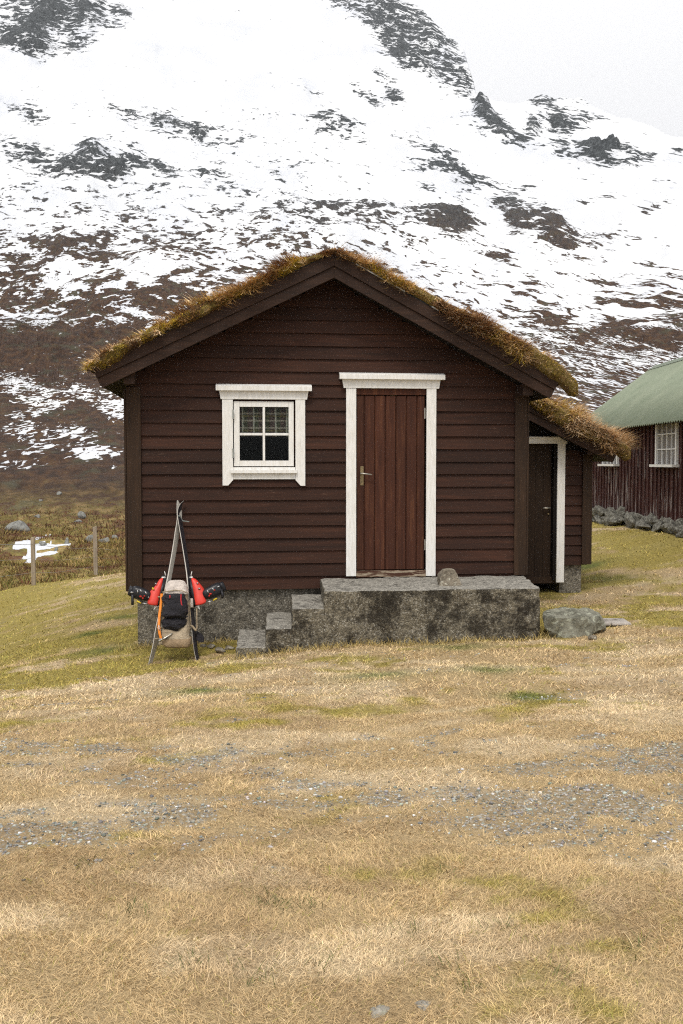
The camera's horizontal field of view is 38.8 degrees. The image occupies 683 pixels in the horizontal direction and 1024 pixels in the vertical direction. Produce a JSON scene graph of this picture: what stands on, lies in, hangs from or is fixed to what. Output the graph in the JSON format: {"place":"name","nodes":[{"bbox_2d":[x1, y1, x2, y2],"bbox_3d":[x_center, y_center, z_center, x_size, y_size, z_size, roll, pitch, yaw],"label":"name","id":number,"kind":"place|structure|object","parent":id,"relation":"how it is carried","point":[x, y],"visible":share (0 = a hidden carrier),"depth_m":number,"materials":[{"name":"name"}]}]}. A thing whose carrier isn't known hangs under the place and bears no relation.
{"place":"outdoors","nodes":[
{"label":"outdoors","id":0,"kind":"place"},
{"bbox_2d":[0,0,682,589],"bbox_3d":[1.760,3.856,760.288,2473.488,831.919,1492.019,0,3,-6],"label":"mountain","id":1,"kind":"structure","parent":0,"point":[160,154],"depth_m":339.44,"materials":[{"name":"white snow"}]},
{"bbox_2d":[5,520,30,531],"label":"hill stone","id":2,"kind":"object","parent":1,"relation":"on","point":[14,525],"visible":0.62,"depth_m":46.97,"materials":[{"name":"grey stone"}]},
{"bbox_2d":[0,526,107,585],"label":"wire fence","id":3,"kind":"object","parent":1,"relation":"on","point":[33,565],"visible":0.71,"depth_m":20.93,"materials":[{"name":"grey wood"}]},
{"bbox_2d":[0,501,125,591],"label":"heather","id":4,"kind":"object","parent":1,"relation":"on","point":[9,584],"visible":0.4,"depth_m":37.88,"materials":[{"name":"brown plant"}]},
{"bbox_2d":[77,511,85,518],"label":"hill stone","id":5,"kind":"object","parent":1,"relation":"on","point":[81,514],"visible":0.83,"depth_m":51.69,"materials":[{"name":"grey stone"}]},
{"bbox_2d":[85,535,92,541],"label":"hill stone","id":6,"kind":"object","parent":1,"relation":"on","point":[89,537],"visible":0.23,"depth_m":42.19,"materials":[{"name":"grey stone"}]},
{"bbox_2d":[98,537,109,542],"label":"hill stone","id":7,"kind":"object","parent":1,"relation":"on","point":[103,539],"visible":0.64,"depth_m":41.08,"materials":[{"name":"grey stone"}]},
{"bbox_2d":[0,282,682,386],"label":"birch scrub","id":8,"kind":"object","parent":1,"relation":"on","point":[95,377],"visible":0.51,"depth_m":166.64,"materials":[{"name":"brown plant"}]},
{"bbox_2d":[0,522,682,1023],"bbox_3d":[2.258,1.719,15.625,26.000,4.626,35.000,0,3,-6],"label":"lawn","id":9,"kind":"structure","parent":0,"point":[626,556],"depth_m":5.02,"materials":[{"name":"plant"}]},
{"bbox_2d":[148,500,181,663],"bbox_3d":[-1.839,0.714,10.085,0.087,1.639,0.891,1,3,15],"label":"touring ski","id":10,"kind":"object","parent":9,"relation":"on","point":[169,577],"visible":0.74,"depth_m":10.11,"materials":[{"name":"white metal"}]},
{"bbox_2d":[128,578,165,604],"bbox_3d":[-2.007,0.823,9.983,0.386,0.271,0.193,0,3,-6],"label":"ski boot","id":11,"kind":"object","parent":10,"relation":"on","point":[144,594],"visible":0.99,"depth_m":9.93,"materials":[{"name":"red plastic"}]},
{"bbox_2d":[177,501,199,659],"bbox_3d":[-1.576,0.713,10.118,0.126,1.633,0.872,-1,3,-23],"label":"touring ski","id":12,"kind":"object","parent":9,"relation":"on","point":[185,555],"visible":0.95,"depth_m":10.13,"materials":[{"name":"white metal"}]},
{"bbox_2d":[155,580,203,647],"bbox_3d":[-1.679,1.031,9.844,0.506,0.632,0.444,3,4,44],"label":"rucksack","id":13,"kind":"object","parent":12,"relation":"attached to","point":[176,620],"visible":0.99,"depth_m":9.71,"materials":[{"name":"beige fabric"}]},
{"bbox_2d":[157,593,171,641],"bbox_3d":[-1.813,1.062,9.750,0.145,0.439,0.354,-2,3,-27],"label":"ice axe","id":14,"kind":"object","parent":13,"relation":"hanging from","point":[158,624],"visible":1,"depth_m":9.67,"materials":[{"name":"metal"}]},
{"bbox_2d":[189,578,225,604],"bbox_3d":[-1.387,0.824,10.055,0.388,0.274,0.186,0,3,-6],"label":"ski boot","id":15,"kind":"object","parent":12,"relation":"attached to","point":[200,594],"visible":1,"depth_m":10.01,"materials":[{"name":"red plastic"}]},
{"bbox_2d":[206,643,214,648],"bbox_3d":[-1.393,1.430,10.350,0.096,0.058,0.112,0,3,-6],"label":"stone","id":16,"kind":"object","parent":9,"relation":"on","point":[211,645],"visible":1,"depth_m":10.31,"materials":[{"name":"grey stone"}]},
{"bbox_2d":[215,647,225,652],"bbox_3d":[-1.264,1.441,10.093,0.114,0.064,0.134,0,3,8],"label":"stone","id":17,"kind":"object","parent":9,"relation":"on","point":[219,649],"visible":1,"depth_m":10.06,"materials":[{"name":"grey stone"}]},
{"bbox_2d":[224,645,234,649],"bbox_3d":[-1.176,1.429,10.199,0.111,0.053,0.075,0,3,-6],"label":"stone","id":18,"kind":"object","parent":9,"relation":"on","point":[227,647],"visible":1,"depth_m":10.18,"materials":[{"name":"grey stone"}]},
{"bbox_2d":[71,242,643,646],"bbox_3d":[0.432,-0.658,13.284,7.244,4.939,6.488,0,3,-6],"label":"cabin","id":19,"kind":"object","parent":9,"relation":"on","point":[297,425],"visible":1,"depth_m":10.65,"materials":[{"name":"wood"}]},
{"bbox_2d":[216,384,311,485],"bbox_3d":[-0.844,-0.837,10.574,1.037,1.105,0.152,0,3,-6],"label":"window","id":20,"kind":"structure","parent":19,"relation":"in","point":[263,419],"depth_m":10.57,"materials":[{"name":"white paint"}]},
{"bbox_2d":[339,372,444,576],"bbox_3d":[0.555,-0.404,10.743,1.170,2.259,0.145,0,3,-6],"label":"door","id":21,"kind":"structure","parent":19,"relation":"in","point":[385,435],"depth_m":10.76,"materials":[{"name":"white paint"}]},
{"bbox_2d":[370,1004,389,1018],"bbox_3d":[0.123,1.615,3.115,0.090,0.075,0.122,0,3,-6],"label":"flat stone","id":22,"kind":"object","parent":9,"relation":"on","point":[381,1009],"visible":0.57,"depth_m":3.09,"materials":[{"name":"beige stone"}]},
{"bbox_2d":[236,576,539,658],"bbox_3d":[0.507,1.288,10.297,3.266,1.086,1.093,0,3,-6],"label":"porch","id":23,"kind":"object","parent":9,"relation":"on","point":[401,609],"visible":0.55,"depth_m":9.80,"materials":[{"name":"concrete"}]},
{"bbox_2d":[437,568,461,585],"bbox_3d":[1.128,0.684,10.167,0.236,0.200,0.203,0,3,-6],"label":"rock","id":24,"kind":"object","parent":23,"relation":"on","point":[447,576],"visible":0.94,"depth_m":10.09,"materials":[{"name":"grey stone"}]},
{"bbox_2d":[414,1000,430,1010],"bbox_3d":[0.263,1.610,3.107,0.098,0.066,0.146,-2,3,-28],"label":"flat stone","id":25,"kind":"object","parent":9,"relation":"on","point":[424,1002],"visible":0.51,"depth_m":3.12,"materials":[{"name":"grey stone"}]},
{"bbox_2d":[542,607,605,637],"bbox_3d":[2.442,1.198,10.162,0.797,0.378,0.635,0,3,-6],"label":"boulder","id":26,"kind":"object","parent":9,"relation":"on","point":[562,622],"visible":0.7,"depth_m":9.89,"materials":[{"name":"grey stone"}]},
{"bbox_2d":[588,635,596,639],"bbox_3d":[2.516,1.260,9.712,0.099,0.060,0.059,0,3,-6],"label":"stone","id":27,"kind":"object","parent":9,"relation":"on","point":[593,637],"visible":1,"depth_m":9.69,"materials":[{"name":"beige stone"}]},
{"bbox_2d":[603,618,630,625],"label":"stone slab","id":28,"kind":"structure","parent":9,"relation":"on","point":[615,621],"depth_m":10.28,"materials":[{"name":"grey stone"}]},
{"bbox_2d":[590,357,682,537],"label":"barn","id":29,"kind":"structure","parent":9,"relation":"on","point":[640,488],"depth_m":20.05,"materials":[{"name":"red wood"}]},
{"bbox_2d":[597,429,618,465],"bbox_3d":[6.090,-1.537,22.120,0.139,0.980,1.340,0,3,0],"label":"window","id":30,"kind":"structure","parent":29,"relation":"in","point":[616,461],"depth_m":21.82,"materials":[{"name":"white paint"}]},
{"bbox_2d":[649,423,678,466],"bbox_3d":[6.090,-1.339,18.305,0.139,0.980,1.300,0,3,0],"label":"window","id":31,"kind":"structure","parent":29,"relation":"in","point":[666,435],"depth_m":18.29,"materials":[{"name":"white paint"}]},
{"bbox_2d":[0,650,682,883],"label":"track gravel","id":32,"kind":"structure","parent":0,"point":[469,795],"depth_m":5.05,"materials":[{"name":"grey gravel"}]},
{"bbox_2d":[403,0,682,136],"label":"sky","id":33,"kind":"structure","parent":0,"point":[624,58],"materials":[{"name":"white"}]}
]}

